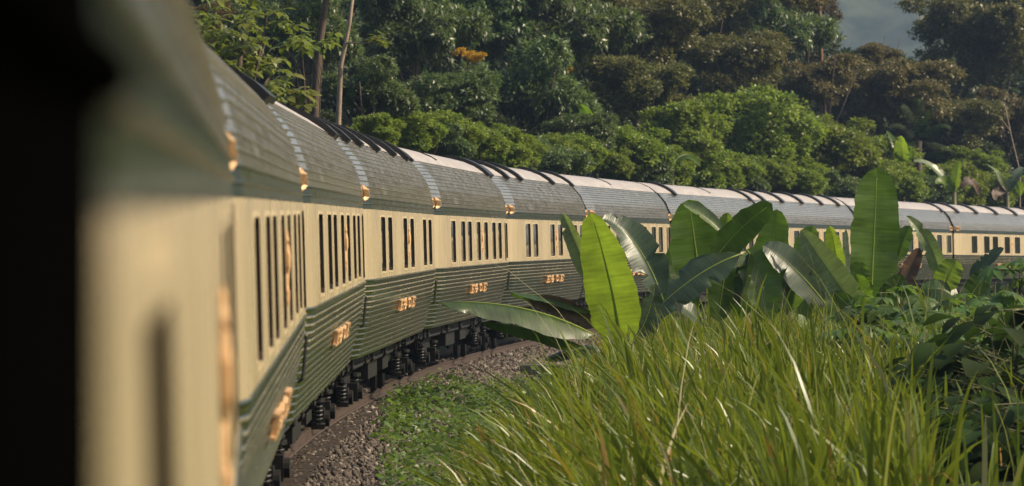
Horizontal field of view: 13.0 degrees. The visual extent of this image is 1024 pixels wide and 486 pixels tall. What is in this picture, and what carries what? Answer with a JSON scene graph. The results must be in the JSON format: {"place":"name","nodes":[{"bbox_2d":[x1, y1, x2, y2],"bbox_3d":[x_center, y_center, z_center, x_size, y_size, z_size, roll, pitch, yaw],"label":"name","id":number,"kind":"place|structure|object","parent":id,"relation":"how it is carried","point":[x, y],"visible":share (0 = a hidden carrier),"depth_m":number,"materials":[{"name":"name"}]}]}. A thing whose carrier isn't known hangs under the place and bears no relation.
{"place":"outdoors","nodes":[
{"label":"outdoors","id":0,"kind":"place"},
{"bbox_2d":[439,119,1022,485],"bbox_3d":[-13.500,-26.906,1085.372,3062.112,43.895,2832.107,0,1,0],"label":"ground","id":1,"kind":"structure","parent":0,"point":[1009,480],"depth_m":45.53,"materials":[{"name":"soil"}]},
{"bbox_2d":[191,0,235,49],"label":"forest tree","id":2,"kind":"object","parent":1,"relation":"on","point":[206,8],"visible":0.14,"depth_m":128.38,"materials":[{"name":"green plant"}]},
{"bbox_2d":[189,0,272,52],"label":"forest tree","id":3,"kind":"object","parent":1,"relation":"on","point":[228,24],"visible":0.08,"depth_m":173.54,"materials":[{"name":"green plant"}]},
{"bbox_2d":[193,0,312,85],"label":"broadleaf tree","id":4,"kind":"object","parent":1,"relation":"on","point":[242,48],"visible":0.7,"depth_m":110.79,"materials":[{"name":"green plant"}]},
{"bbox_2d":[213,0,307,80],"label":"forest tree","id":5,"kind":"object","parent":1,"relation":"on","point":[287,4],"visible":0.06,"depth_m":180.16,"materials":[{"name":"green plant"}]},
{"bbox_2d":[245,46,325,110],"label":"forest tree","id":6,"kind":"object","parent":1,"relation":"on","point":[293,81],"visible":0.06,"depth_m":185.76,"materials":[{"name":"green plant"}]},
{"bbox_2d":[265,73,321,112],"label":"sapling","id":7,"kind":"object","parent":1,"relation":"on","point":[307,108],"visible":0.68,"depth_m":117.74,"materials":[{"name":"green plant"}]},
{"bbox_2d":[253,0,365,113],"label":"forest tree","id":8,"kind":"object","parent":1,"relation":"on","point":[309,15],"visible":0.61,"depth_m":164.00,"materials":[{"name":"green plant"}]},
{"bbox_2d":[310,0,328,116],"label":"bare trunk tree","id":9,"kind":"object","parent":1,"relation":"on","point":[320,36],"visible":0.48,"depth_m":127.91,"materials":[{"name":"brown plant"}]},
{"bbox_2d":[278,0,378,61],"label":"forest tree","id":10,"kind":"object","parent":1,"relation":"on","point":[356,20],"visible":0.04,"depth_m":206.87,"materials":[{"name":"green plant"}]},
{"bbox_2d":[295,48,392,127],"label":"forest tree","id":11,"kind":"object","parent":1,"relation":"on","point":[330,102],"visible":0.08,"depth_m":190.90,"materials":[{"name":"green plant"}]},
{"bbox_2d":[336,0,392,124],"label":"slender tree","id":12,"kind":"object","parent":1,"relation":"on","point":[340,83],"visible":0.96,"depth_m":121.94,"materials":[{"name":"brown plant"}]},
{"bbox_2d":[322,52,421,129],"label":"forest tree","id":13,"kind":"object","parent":1,"relation":"on","point":[381,90],"visible":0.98,"depth_m":147.25,"materials":[{"name":"green plant"}]},
{"bbox_2d":[348,112,407,146],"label":"roadside shrub","id":14,"kind":"object","parent":1,"relation":"on","point":[371,124],"visible":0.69,"depth_m":138.93,"materials":[{"name":"green plant"}]},
{"bbox_2d":[388,110,449,153],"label":"roadside shrub","id":15,"kind":"object","parent":1,"relation":"on","point":[420,130],"visible":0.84,"depth_m":147.68,"materials":[{"name":"green plant"}]},
{"bbox_2d":[347,0,499,83],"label":"forest tree","id":16,"kind":"object","parent":1,"relation":"on","point":[420,36],"visible":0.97,"depth_m":182.92,"materials":[{"name":"green plant"}]},
{"bbox_2d":[424,122,477,158],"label":"roadside shrub","id":17,"kind":"object","parent":1,"relation":"on","point":[456,144],"visible":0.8,"depth_m":153.01,"materials":[{"name":"green plant"}]},
{"bbox_2d":[401,68,503,123],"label":"forest tree","id":18,"kind":"object","parent":1,"relation":"on","point":[463,93],"visible":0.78,"depth_m":167.95,"materials":[{"name":"green plant"}]},
{"bbox_2d":[419,108,489,156],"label":"bushy tree","id":19,"kind":"object","parent":1,"relation":"on","point":[470,129],"visible":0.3,"depth_m":154.66,"materials":[{"name":"green plant"}]},
{"bbox_2d":[368,355,594,485],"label":"ground cover","id":20,"kind":"object","parent":1,"relation":"on","point":[417,426],"visible":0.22,"depth_m":68.71,"materials":[{"name":"green plant"}]},
{"bbox_2d":[432,0,536,107],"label":"forest tree","id":21,"kind":"object","parent":1,"relation":"on","point":[500,11],"visible":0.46,"depth_m":203.88,"materials":[{"name":"green plant"}]},
{"bbox_2d":[464,118,516,160],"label":"roadside shrub","id":22,"kind":"object","parent":1,"relation":"on","point":[496,142],"visible":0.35,"depth_m":157.84,"materials":[{"name":"green plant"}]},
{"bbox_2d":[470,126,538,168],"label":"roadside shrub","id":23,"kind":"object","parent":1,"relation":"on","point":[520,146],"visible":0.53,"depth_m":163.02,"materials":[{"name":"green plant"}]},
{"bbox_2d":[473,107,542,135],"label":"forest tree","id":24,"kind":"object","parent":1,"relation":"on","point":[533,129],"visible":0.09,"depth_m":186.50,"materials":[{"name":"green plant"}]},
{"bbox_2d":[451,31,603,127],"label":"forest tree","id":25,"kind":"object","parent":1,"relation":"on","point":[542,90],"visible":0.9,"depth_m":187.51,"materials":[{"name":"green plant"}]},
{"bbox_2d":[310,317,778,485],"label":"ballast bed","id":26,"kind":"object","parent":1,"relation":"on","point":[362,450],"visible":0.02,"depth_m":57.22,"materials":[{"name":"gravel"}]},
{"bbox_2d":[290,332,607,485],"bbox_3d":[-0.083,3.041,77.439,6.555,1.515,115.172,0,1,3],"label":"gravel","id":27,"kind":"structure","parent":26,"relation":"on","point":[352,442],"depth_m":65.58,"materials":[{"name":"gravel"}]},
{"bbox_2d":[277,299,991,485],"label":"railway track","id":28,"kind":"structure","parent":26,"relation":"on","point":[308,435],"depth_m":70.75,"materials":[{"name":"metal"}]},
{"bbox_2d":[0,0,242,485],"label":"passenger carriage","id":29,"kind":"object","parent":28,"relation":"on","point":[118,344],"visible":1,"depth_m":2.73,"materials":[{"name":"green paint"}]},
{"bbox_2d":[144,233,176,485],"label":"window","id":30,"kind":"structure","parent":29,"relation":"in","point":[159,349],"depth_m":4.57,"materials":[{"name":"beige glass"}]},
{"bbox_2d":[226,206,234,480],"bbox_3d":[-0.950,0.318,14.613,0.103,0.875,1.150,0,1,-3],"label":"window","id":31,"kind":"structure","parent":29,"relation":"in","point":[227,208],"depth_m":15.16,"materials":[{"name":"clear glass"}]},
{"bbox_2d":[229,205,236,450],"bbox_3d":[-1.048,0.300,16.310,0.103,0.875,1.150,0,1,-3],"label":"window","id":32,"kind":"structure","parent":29,"relation":"in","point":[229,205],"depth_m":16.86,"materials":[{"name":"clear glass"}]},
{"bbox_2d":[203,42,307,485],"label":"passenger carriage","id":33,"kind":"object","parent":28,"relation":"on","point":[270,260],"visible":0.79,"depth_m":26.07,"materials":[{"name":"green paint"}]},
{"bbox_2d":[253,211,262,371],"bbox_3d":[-1.345,0.248,23.561,0.060,0.825,1.150,0,0,-2],"label":"window","id":34,"kind":"structure","parent":33,"relation":"in","point":[256,216],"depth_m":24.10,"materials":[{"name":"black glass"}]},
{"bbox_2d":[265,211,273,356],"bbox_3d":[-1.413,0.230,25.960,0.060,0.825,1.150,0,0,-2],"label":"window","id":35,"kind":"structure","parent":33,"relation":"in","point":[267,213],"depth_m":26.50,"materials":[{"name":"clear glass"}]},
{"bbox_2d":[272,211,279,346],"bbox_3d":[-1.464,0.217,27.660,0.060,0.825,1.150,0,0,-2],"label":"window","id":36,"kind":"structure","parent":33,"relation":"in","point":[274,217],"depth_m":28.21,"materials":[{"name":"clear glass"}]},
{"bbox_2d":[280,211,286,335],"bbox_3d":[-1.541,0.198,30.058,0.060,0.825,1.150,0,0,-2],"label":"window","id":37,"kind":"structure","parent":33,"relation":"in","point":[282,219],"depth_m":30.60,"materials":[{"name":"black glass"}]},
{"bbox_2d":[228,65,366,485],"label":"passenger carriage","id":38,"kind":"object","parent":28,"relation":"on","point":[332,196],"visible":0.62,"depth_m":47.00,"materials":[{"name":"green paint"}]},
{"bbox_2d":[315,116,436,406],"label":"passenger carriage","id":39,"kind":"object","parent":28,"relation":"on","point":[398,213],"visible":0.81,"depth_m":67.54,"materials":[{"name":"green paint"}]},
{"bbox_2d":[398,147,509,378],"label":"passenger carriage","id":40,"kind":"object","parent":28,"relation":"on","point":[470,209],"visible":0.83,"depth_m":87.59,"materials":[{"name":"green paint"}]},
{"bbox_2d":[434,159,587,350],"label":"passenger carriage","id":41,"kind":"object","parent":28,"relation":"on","point":[540,202],"visible":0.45,"depth_m":106.68,"materials":[{"name":"green paint"}]},
{"bbox_2d":[559,174,671,324],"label":"passenger carriage","id":42,"kind":"object","parent":28,"relation":"on","point":[644,206],"visible":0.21,"depth_m":130.30,"materials":[{"name":"green paint"}]},
{"bbox_2d":[636,181,758,317],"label":"passenger carriage","id":43,"kind":"object","parent":28,"relation":"on","point":[718,203],"visible":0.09,"depth_m":148.72,"materials":[{"name":"green paint"}]},
{"bbox_2d":[739,189,853,253],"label":"passenger carriage","id":44,"kind":"object","parent":28,"relation":"on","point":[821,214],"visible":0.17,"depth_m":169.15,"materials":[{"name":"green paint"}]},
{"bbox_2d":[831,197,952,296],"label":"passenger carriage","id":45,"kind":"object","parent":28,"relation":"on","point":[933,219],"visible":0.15,"depth_m":192.49,"materials":[{"name":"green paint"}]},
{"bbox_2d":[935,202,1023,297],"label":"passenger carriage","id":46,"kind":"object","parent":28,"relation":"on","point":[978,231],"visible":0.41,"depth_m":203.90,"materials":[{"name":"green paint"}]},
{"bbox_2d":[441,213,668,365],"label":"banana plant","id":47,"kind":"object","parent":1,"relation":"on","point":[598,253],"visible":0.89,"depth_m":76.92,"materials":[{"name":"green plant"}]},
{"bbox_2d":[523,133,596,173],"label":"roadside shrub","id":48,"kind":"object","parent":1,"relation":"on","point":[557,159],"visible":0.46,"depth_m":172.12,"materials":[{"name":"green plant"}]},
{"bbox_2d":[501,0,652,117],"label":"forest tree","id":49,"kind":"object","parent":1,"relation":"on","point":[580,24],"visible":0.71,"depth_m":204.72,"materials":[{"name":"green plant"}]},
{"bbox_2d":[539,110,620,176],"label":"forest tree","id":50,"kind":"object","parent":1,"relation":"on","point":[597,126],"visible":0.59,"depth_m":181.26,"materials":[{"name":"green plant"}]},
{"bbox_2d":[563,132,609,175],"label":"roadside shrub","id":51,"kind":"object","parent":1,"relation":"on","point":[592,146],"visible":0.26,"depth_m":177.34,"materials":[{"name":"green plant"}]},
{"bbox_2d":[595,147,635,179],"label":"roadside shrub","id":52,"kind":"object","parent":1,"relation":"on","point":[619,163],"visible":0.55,"depth_m":181.80,"materials":[{"name":"green plant"}]},
{"bbox_2d":[599,148,677,184],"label":"roadside shrub","id":53,"kind":"object","parent":1,"relation":"on","point":[654,173],"visible":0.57,"depth_m":187.04,"materials":[{"name":"green plant"}]},
{"bbox_2d":[580,53,701,128],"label":"forest tree","id":54,"kind":"object","parent":1,"relation":"on","point":[642,85],"visible":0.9,"depth_m":208.80,"materials":[{"name":"green plant"}]},
{"bbox_2d":[602,121,685,177],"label":"bushy tree","id":55,"kind":"object","parent":1,"relation":"on","point":[641,145],"visible":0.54,"depth_m":186.44,"materials":[{"name":"green plant"}]},
{"bbox_2d":[583,0,714,127],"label":"forest tree","id":56,"kind":"object","parent":1,"relation":"on","point":[667,21],"visible":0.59,"depth_m":219.56,"materials":[{"name":"green plant"}]},
{"bbox_2d":[646,144,699,185],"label":"roadside shrub","id":57,"kind":"object","parent":1,"relation":"on","point":[683,177],"visible":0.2,"depth_m":196.37,"materials":[{"name":"green plant"}]},
{"bbox_2d":[633,99,734,187],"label":"bushy tree","id":58,"kind":"object","parent":1,"relation":"on","point":[684,121],"visible":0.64,"depth_m":201.45,"materials":[{"name":"green plant"}]},
{"bbox_2d":[387,250,1023,485],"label":"grass","id":59,"kind":"structure","parent":1,"relation":"on","point":[747,400],"depth_m":45.16,"materials":[{"name":"plant"}]},
{"bbox_2d":[683,149,741,188],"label":"roadside shrub","id":60,"kind":"object","parent":1,"relation":"on","point":[728,169],"visible":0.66,"depth_m":201.03,"materials":[{"name":"green plant"}]},
{"bbox_2d":[660,0,770,93],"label":"forest tree","id":61,"kind":"object","parent":1,"relation":"on","point":[734,10],"visible":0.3,"depth_m":251.16,"materials":[{"name":"green plant"}]},
{"bbox_2d":[661,200,788,327],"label":"banana plant","id":62,"kind":"object","parent":1,"relation":"on","point":[705,249],"visible":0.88,"depth_m":79.47,"materials":[{"name":"green plant"}]},
{"bbox_2d":[676,28,797,124],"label":"forest tree","id":63,"kind":"object","parent":1,"relation":"on","point":[723,64],"visible":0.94,"depth_m":237.67,"materials":[{"name":"green plant"}]},
{"bbox_2d":[711,149,765,189],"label":"bushy tree","id":64,"kind":"object","parent":1,"relation":"on","point":[750,170],"visible":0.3,"depth_m":203.84,"materials":[{"name":"green plant"}]},
{"bbox_2d":[689,82,829,167],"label":"bushy tree","id":65,"kind":"object","parent":1,"relation":"on","point":[768,125],"visible":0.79,"depth_m":217.92,"materials":[{"name":"green plant"}]},
{"bbox_2d":[747,154,798,189],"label":"roadside shrub","id":66,"kind":"object","parent":1,"relation":"on","point":[779,174],"visible":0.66,"depth_m":211.12,"materials":[{"name":"green plant"}]},
{"bbox_2d":[743,0,845,191],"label":"forest tree","id":67,"kind":"object","parent":1,"relation":"on","point":[777,17],"visible":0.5,"depth_m":261.36,"materials":[{"name":"green plant"}]},
{"bbox_2d":[770,155,830,195],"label":"roadside shrub","id":68,"kind":"object","parent":1,"relation":"on","point":[802,162],"visible":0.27,"depth_m":220.52,"materials":[{"name":"green plant"}]},
{"bbox_2d":[769,153,834,194],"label":"bushy tree","id":69,"kind":"object","parent":1,"relation":"on","point":[808,179],"visible":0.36,"depth_m":217.41,"materials":[{"name":"green plant"}]},
{"bbox_2d":[778,0,829,111],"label":"tall trunk tree","id":70,"kind":"object","parent":1,"relation":"on","point":[807,5],"visible":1,"depth_m":251.70,"materials":[{"name":"green plant"}]},
{"bbox_2d":[778,0,843,110],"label":"forest tree","id":71,"kind":"object","parent":1,"relation":"on","point":[832,9],"visible":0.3,"depth_m":264.96,"materials":[{"name":"green plant"}]},
{"bbox_2d":[763,226,873,339],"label":"banana plant","id":72,"kind":"object","parent":1,"relation":"on","point":[829,258],"visible":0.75,"depth_m":79.44,"materials":[{"name":"green plant"}]},
{"bbox_2d":[780,51,860,122],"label":"forest tree","id":73,"kind":"object","parent":1,"relation":"on","point":[818,83],"visible":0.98,"depth_m":253.19,"materials":[{"name":"green plant"}]},
{"bbox_2d":[792,109,885,174],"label":"bushy tree","id":74,"kind":"object","parent":1,"relation":"on","point":[842,147],"visible":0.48,"depth_m":227.12,"materials":[{"name":"green plant"}]},
{"bbox_2d":[817,166,861,197],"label":"roadside shrub","id":75,"kind":"object","parent":1,"relation":"on","point":[846,185],"visible":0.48,"depth_m":225.48,"materials":[{"name":"green plant"}]},
{"bbox_2d":[800,40,887,129],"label":"forest tree","id":76,"kind":"object","parent":1,"relation":"on","point":[837,107],"visible":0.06,"depth_m":289.23,"materials":[{"name":"green plant"}]},
{"bbox_2d":[830,156,902,197],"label":"roadside shrub","id":77,"kind":"object","parent":1,"relation":"on","point":[890,172],"visible":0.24,"depth_m":230.37,"materials":[{"name":"green plant"}]},
{"bbox_2d":[815,318,921,362],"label":"fingered leaf shrub","id":78,"kind":"object","parent":1,"relation":"on","point":[877,329],"visible":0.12,"depth_m":65.79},
{"bbox_2d":[856,37,904,136],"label":"forest tree","id":79,"kind":"object","parent":1,"relation":"on","point":[878,52],"visible":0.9,"depth_m":269.48,"materials":[{"name":"green plant"}]},
{"bbox_2d":[839,134,924,200],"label":"bushy tree","id":80,"kind":"object","parent":1,"relation":"on","point":[884,143],"visible":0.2,"depth_m":238.13,"materials":[{"name":"green plant"}]},
{"bbox_2d":[828,285,947,337],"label":"fingered leaf shrub","id":81,"kind":"object","parent":1,"relation":"on","point":[871,317],"visible":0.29,"depth_m":70.80,"materials":[{"name":"plant"}]},
{"bbox_2d":[850,168,943,307],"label":"banana plant","id":82,"kind":"object","parent":1,"relation":"on","point":[880,241],"visible":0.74,"depth_m":86.02,"materials":[{"name":"green plant"}]},
{"bbox_2d":[833,54,967,139],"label":"forest tree","id":83,"kind":"object","parent":1,"relation":"on","point":[893,85],"visible":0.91,"depth_m":264.90,"materials":[{"name":"green plant"}]},
{"bbox_2d":[886,168,931,202],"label":"roadside shrub","id":84,"kind":"object","parent":1,"relation":"on","point":[912,186],"visible":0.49,"depth_m":235.12,"materials":[{"name":"green plant"}]},
{"bbox_2d":[875,294,963,334],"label":"fingered leaf shrub","id":85,"kind":"object","parent":1,"relation":"on","point":[914,301],"visible":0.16,"depth_m":68.77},
{"bbox_2d":[887,98,954,202],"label":"palm","id":86,"kind":"object","parent":1,"relation":"on","point":[924,126],"visible":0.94,"depth_m":245.94,"materials":[{"name":"green plant"}]},
{"bbox_2d":[898,173,960,204],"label":"roadside shrub","id":87,"kind":"object","parent":1,"relation":"on","point":[939,193],"visible":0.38,"depth_m":244.70,"materials":[{"name":"green plant"}]},
{"bbox_2d":[893,295,998,332],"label":"fingered leaf shrub","id":88,"kind":"object","parent":1,"relation":"on","point":[946,302],"visible":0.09,"depth_m":67.78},
{"bbox_2d":[914,159,979,204],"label":"banana plant","id":89,"kind":"object","parent":1,"relation":"on","point":[954,182],"visible":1,"depth_m":231.94,"materials":[{"name":"green plant"}]},
{"bbox_2d":[879,345,1023,409],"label":"dark shrub","id":90,"kind":"object","parent":1,"relation":"on","point":[901,365],"visible":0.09,"depth_m":51.59,"materials":[{"name":"green plant"}]},
{"bbox_2d":[894,89,1010,163],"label":"forest tree","id":91,"kind":"object","parent":1,"relation":"on","point":[979,120],"visible":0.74,"depth_m":266.95,"materials":[{"name":"green plant"}]},
{"bbox_2d":[891,321,1023,420],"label":"dark shrub","id":92,"kind":"object","parent":1,"relation":"on","point":[958,353],"visible":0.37,"depth_m":49.78,"materials":[{"name":"green plant"}]},
{"bbox_2d":[894,0,1023,139],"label":"forest tree","id":93,"kind":"object","parent":1,"relation":"on","point":[936,19],"visible":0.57,"depth_m":286.91,"materials":[{"name":"green plant"}]},
{"bbox_2d":[922,247,1003,302],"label":"banana plant","id":94,"kind":"object","parent":1,"relation":"on","point":[953,273],"visible":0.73,"depth_m":83.84,"materials":[{"name":"green plant"}]},
{"bbox_2d":[902,383,1023,450],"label":"dark shrub","id":95,"kind":"object","parent":1,"relation":"on","point":[980,398],"visible":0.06,"depth_m":47.77,"materials":[{"name":"green plant"}]},
{"bbox_2d":[912,130,1013,173],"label":"forest tree","id":96,"kind":"object","parent":1,"relation":"on","point":[987,147],"visible":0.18,"depth_m":268.82,"materials":[{"name":"green plant"}]},
{"bbox_2d":[904,42,1023,137],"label":"forest tree","id":97,"kind":"object","parent":1,"relation":"on","point":[1016,84],"visible":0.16,"depth_m":308.45,"materials":[{"name":"green plant"}]},
{"bbox_2d":[927,144,1008,173],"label":"bushy tree","id":98,"kind":"object","parent":1,"relation":"on","point":[977,158],"visible":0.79,"depth_m":265.46,"materials":[{"name":"green plant"}]},
{"bbox_2d":[950,162,990,284],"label":"roadside shrub","id":99,"kind":"object","parent":1,"relation":"on","point":[971,196],"visible":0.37,"depth_m":249.93,"materials":[{"name":"green plant"}]},
{"bbox_2d":[922,305,1023,388],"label":"dark shrub","id":100,"kind":"object","parent":1,"relation":"on","point":[1012,317],"visible":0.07,"depth_m":54.05,"materials":[{"name":"green plant"}]},
{"bbox_2d":[924,402,1023,482],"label":"dark shrub","id":101,"kind":"object","parent":1,"relation":"on","point":[972,437],"visible":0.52,"depth_m":45.43,"materials":[{"name":"green plant"}]},
{"bbox_2d":[937,282,1023,321],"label":"fingered leaf shrub","id":102,"kind":"object","parent":1,"relation":"on","point":[1007,299],"visible":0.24,"depth_m":69.59,"materials":[{"name":"plant"}]},
{"bbox_2d":[940,1,1023,205],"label":"forest tree","id":103,"kind":"object","parent":1,"relation":"on","point":[1006,21],"visible":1,"depth_m":283.71,"materials":[{"name":"green plant"}]},
{"bbox_2d":[967,86,1023,162],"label":"forest tree","id":104,"kind":"object","parent":1,"relation":"on","point":[1015,118],"visible":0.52,"depth_m":275.96,"materials":[{"name":"green plant"}]},
{"bbox_2d":[968,257,1023,311],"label":"fingered leaf shrub","id":105,"kind":"object","parent":1,"relation":"on","point":[991,272],"visible":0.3,"depth_m":71.87,"materials":[{"name":"plant"}]},
{"bbox_2d":[970,170,1023,206],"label":"roadside shrub","id":106,"kind":"object","parent":1,"relation":"on","point":[991,182],"visible":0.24,"depth_m":254.84,"materials":[{"name":"green plant"}]},
{"bbox_2d":[986,164,1023,207],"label":"banana plant","id":107,"kind":"object","parent":1,"relation":"on","point":[1005,188],"visible":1,"depth_m":234.97,"materials":[{"name":"green plant"}]},
{"bbox_2d":[810,0,955,59],"bbox_3d":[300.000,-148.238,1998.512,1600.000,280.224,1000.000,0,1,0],"label":"sky","id":108,"kind":"structure","parent":0,"point":[864,22],"depth_m":1776.16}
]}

